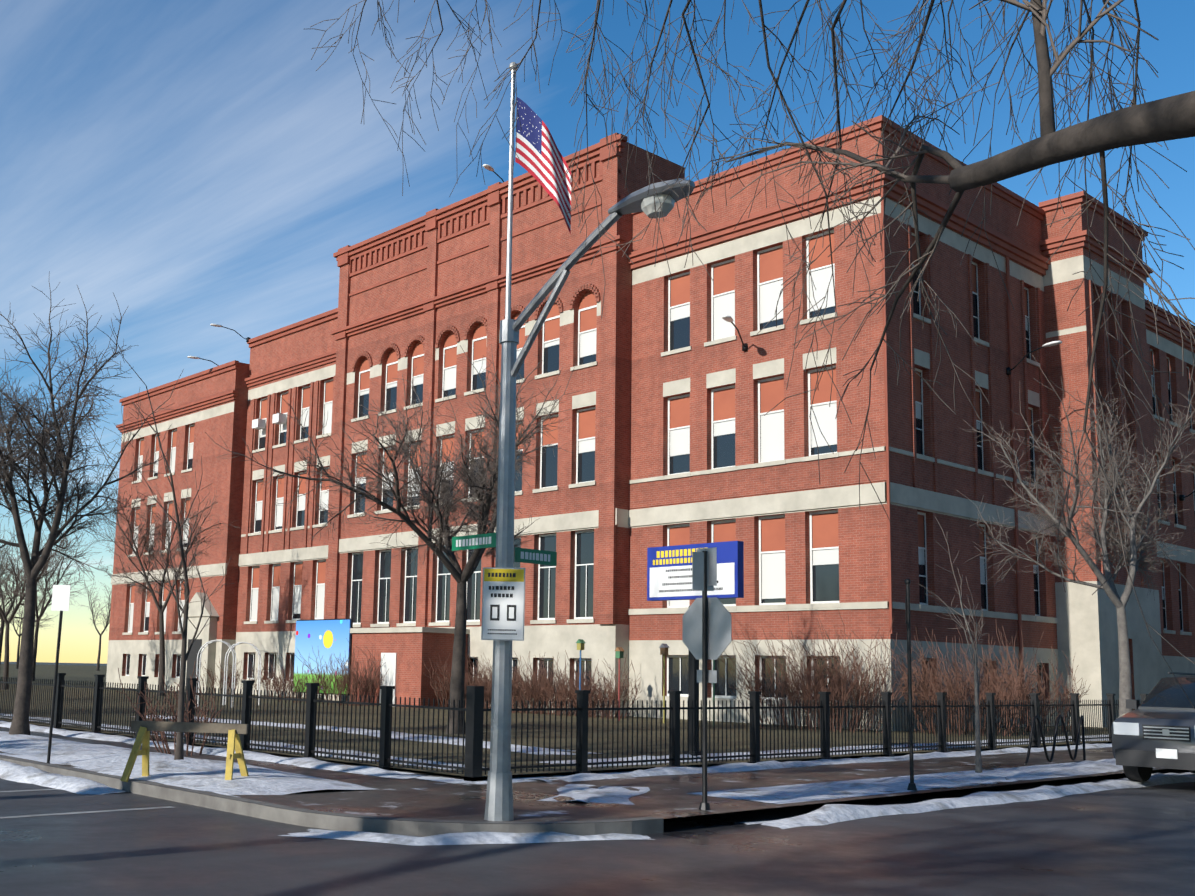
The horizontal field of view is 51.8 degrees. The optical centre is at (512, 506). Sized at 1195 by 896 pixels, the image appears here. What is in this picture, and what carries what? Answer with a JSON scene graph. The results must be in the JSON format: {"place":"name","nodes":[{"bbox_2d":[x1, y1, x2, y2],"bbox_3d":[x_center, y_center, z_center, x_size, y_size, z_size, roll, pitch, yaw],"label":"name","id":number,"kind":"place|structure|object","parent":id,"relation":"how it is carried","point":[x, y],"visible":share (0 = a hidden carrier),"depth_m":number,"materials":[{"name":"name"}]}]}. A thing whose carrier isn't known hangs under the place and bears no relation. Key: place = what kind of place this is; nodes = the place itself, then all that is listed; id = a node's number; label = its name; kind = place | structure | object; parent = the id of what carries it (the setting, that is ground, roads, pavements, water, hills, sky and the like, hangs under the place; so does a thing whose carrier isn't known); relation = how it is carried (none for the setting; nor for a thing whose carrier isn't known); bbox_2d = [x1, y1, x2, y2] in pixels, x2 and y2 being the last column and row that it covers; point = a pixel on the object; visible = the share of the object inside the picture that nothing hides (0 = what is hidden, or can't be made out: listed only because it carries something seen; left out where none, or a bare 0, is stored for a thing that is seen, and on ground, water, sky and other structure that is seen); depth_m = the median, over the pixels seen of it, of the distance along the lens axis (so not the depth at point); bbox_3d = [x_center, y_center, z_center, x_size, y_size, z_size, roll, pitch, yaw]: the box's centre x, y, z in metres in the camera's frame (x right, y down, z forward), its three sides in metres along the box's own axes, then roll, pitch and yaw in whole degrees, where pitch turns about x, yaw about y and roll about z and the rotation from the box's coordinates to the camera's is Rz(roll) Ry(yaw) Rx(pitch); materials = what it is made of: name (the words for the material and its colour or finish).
{"place":"outdoors","nodes":[
{"label":"outdoors","id":0,"kind":"place"},
{"bbox_2d":[505,62,517,318],"bbox_3d":[-0.116,-2.131,23.410,0.180,13.470,0.171,8,-10,-42],"label":"flag pole","id":1,"kind":"object","parent":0,"point":[509,247],"visible":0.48,"depth_m":23.87,"materials":[{"name":"white metal"}]},
{"bbox_2d":[515,97,570,234],"bbox_3d":[0.631,-6.718,23.948,1.114,2.765,0.290,2,-8,-7],"label":"flag","id":2,"kind":"object","parent":1,"relation":"attached to","point":[542,162],"visible":0.98,"depth_m":24.03,"materials":[{"name":"multicoloured fabric"}]},
{"bbox_2d":[0,662,1194,895],"bbox_3d":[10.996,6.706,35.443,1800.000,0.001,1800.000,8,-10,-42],"label":"ground","id":3,"kind":"structure","parent":0,"point":[1126,842],"depth_m":11.67,"materials":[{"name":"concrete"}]},
{"bbox_2d":[0,789,173,818],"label":"road paint","id":4,"kind":"object","parent":3,"relation":"on","point":[75,812],"visible":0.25,"depth_m":14.22,"materials":[{"name":"paint"}]},
{"bbox_2d":[0,664,1165,836],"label":"block","id":5,"kind":"structure","parent":3,"relation":"on","point":[435,802],"depth_m":18.94,"materials":[{"name":"grey concrete"}]},
{"bbox_2d":[0,603,13,629],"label":"tree","id":6,"kind":"object","parent":5,"relation":"on","point":[8,614],"visible":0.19,"depth_m":198.35,"materials":[{"name":"brown plant"}]},
{"bbox_2d":[0,516,38,663],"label":"tree","id":7,"kind":"object","parent":5,"relation":"on","point":[2,619],"visible":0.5,"depth_m":80.14,"materials":[{"name":"brown plant"}]},
{"bbox_2d":[1,583,53,668],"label":"tree","id":8,"kind":"object","parent":5,"relation":"on","point":[19,636],"visible":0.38,"depth_m":207.05,"materials":[{"name":"brown plant"}]},
{"bbox_2d":[0,522,81,689],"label":"yard tree","id":9,"kind":"object","parent":5,"relation":"on","point":[8,622],"visible":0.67,"depth_m":63.04,"materials":[{"name":"brown plant"}]},
{"bbox_2d":[2,517,107,680],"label":"tree","id":10,"kind":"object","parent":5,"relation":"on","point":[58,578],"visible":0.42,"depth_m":88.56,"materials":[{"name":"brown plant"}]},
{"bbox_2d":[0,271,184,734],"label":"tree","id":11,"kind":"object","parent":5,"relation":"on","point":[35,563],"visible":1,"depth_m":25.23,"materials":[{"name":"brown plant"}]},
{"bbox_2d":[80,577,111,670],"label":"tree","id":12,"kind":"object","parent":5,"relation":"on","point":[105,627],"visible":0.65,"depth_m":199.78,"materials":[{"name":"brown plant"}]},
{"bbox_2d":[58,474,249,695],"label":"yard tree","id":13,"kind":"object","parent":5,"relation":"on","point":[160,608],"visible":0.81,"depth_m":56.96,"materials":[{"name":"brown plant"}]},
{"bbox_2d":[109,325,234,759],"bbox_3d":[-5.244,0.746,18.799,1.347,6.636,2.248,0,-8,8],"label":"young tree","id":14,"kind":"object","parent":5,"relation":"on","point":[179,751],"visible":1,"depth_m":18.95,"materials":[{"name":"brown plant"}]},
{"bbox_2d":[121,721,248,781],"bbox_3d":[-4.384,3.319,16.533,1.680,0.798,0.642,0,-8,11],"label":"sawhorse","id":15,"kind":"object","parent":5,"relation":"on","point":[145,728],"visible":0.92,"depth_m":16.53,"materials":[{"name":"yellow wood"}]},
{"bbox_2d":[205,347,580,733],"bbox_3d":[-1.388,0.622,29.849,8.423,9.866,9.576,-2,-8,21],"label":"yard tree","id":16,"kind":"object","parent":5,"relation":"on","point":[485,498],"visible":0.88,"depth_m":28.81,"materials":[{"name":"brown plant"}]},
{"bbox_2d":[195,639,714,722],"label":"playground equipment","id":17,"kind":"object","parent":5,"relation":"on","point":[663,647],"visible":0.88,"depth_m":40.46,"materials":[{"name":"white paint"}]},
{"bbox_2d":[452,178,694,820],"bbox_3d":[0.690,0.106,12.993,1.067,6.414,3.530,8,-10,-42],"label":"street light","id":18,"kind":"object","parent":5,"relation":"on","point":[503,603],"visible":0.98,"depth_m":13.16,"materials":[{"name":"grey metal"}]},
{"bbox_2d":[0,673,1147,781],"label":"fence","id":19,"kind":"object","parent":5,"relation":"on","point":[474,709],"visible":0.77,"depth_m":21.94,"materials":[{"name":"black metal"}]},
{"bbox_2d":[0,713,1194,845],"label":"snow berms","id":20,"kind":"structure","parent":5,"relation":"on","point":[194,773],"depth_m":18.13,"materials":[{"name":"white snow"}]},
{"bbox_2d":[47,547,916,809],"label":"street signs","id":21,"kind":"object","parent":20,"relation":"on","point":[707,630],"visible":0.98,"depth_m":14.73,"materials":[{"name":"black metal"}]},
{"bbox_2d":[116,609,1090,755],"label":"bushes","id":22,"kind":"object","parent":5,"relation":"on","point":[543,691],"visible":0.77,"depth_m":36.22,"materials":[{"name":"brown plant"}]},
{"bbox_2d":[106,115,1194,730],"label":"school","id":23,"kind":"object","parent":5,"relation":"on","point":[666,433],"visible":0.67,"depth_m":44.07,"materials":[{"name":"brick"}]},
{"bbox_2d":[293,618,352,700],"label":"mural","id":24,"kind":"object","parent":23,"relation":"attached to","point":[326,639],"visible":0.71,"depth_m":52.07,"materials":[{"name":"blue paint"}]},
{"bbox_2d":[252,131,1024,723],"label":"pipes","id":25,"kind":"object","parent":23,"relation":"attached to","point":[276,419],"visible":0.85,"depth_m":41.00,"materials":[{"name":"metal"}]},
{"bbox_2d":[187,164,1194,500],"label":"wall lamps","id":26,"kind":"object","parent":23,"relation":"attached to","point":[729,318],"depth_m":42.20,"materials":[{"name":"black metal"}]},
{"bbox_2d":[647,541,743,755],"bbox_3d":[3.426,2.700,23.133,0.240,3.970,2.200,8,-10,-42],"label":"school sign","id":27,"kind":"object","parent":5,"relation":"on","point":[669,572],"visible":0.65,"depth_m":23.11,"materials":[{"name":"white metal"}]},
{"bbox_2d":[918,517,988,772],"bbox_3d":[7.706,2.404,21.069,1.156,4.488,0.838,1,-8,3],"label":"young tree","id":28,"kind":"object","parent":5,"relation":"on","point":[978,760],"visible":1,"depth_m":20.99,"materials":[{"name":"brown plant"}]},
{"bbox_2d":[1024,715,1085,764],"bbox_3d":[10.630,4.553,24.000,2.650,0.925,0.043,8,-10,-42],"label":"bike rack","id":29,"kind":"object","parent":5,"relation":"on","point":[1081,719],"visible":1,"depth_m":24.11,"materials":[{"name":"black metal"}]},
{"bbox_2d":[958,356,1194,715],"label":"tree","id":30,"kind":"object","parent":5,"relation":"on","point":[1120,604],"visible":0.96,"depth_m":28.03,"materials":[{"name":"brown plant"}]},
{"bbox_2d":[310,0,1194,708],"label":"overhanging tree branches","id":31,"kind":"object","parent":3,"relation":"on","point":[1164,120],"visible":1,"depth_m":8.32,"materials":[{"name":"brown plant"}]},
{"bbox_2d":[1111,672,1194,780],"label":"suv","id":32,"kind":"object","parent":3,"relation":"on","point":[1155,728],"visible":1,"depth_m":20.11,"materials":[{"name":"grey paint"}]},
{"bbox_2d":[0,0,1194,663],"label":"sky","id":33,"kind":"structure","parent":0,"point":[192,163],"materials":[{"name":"blue"}]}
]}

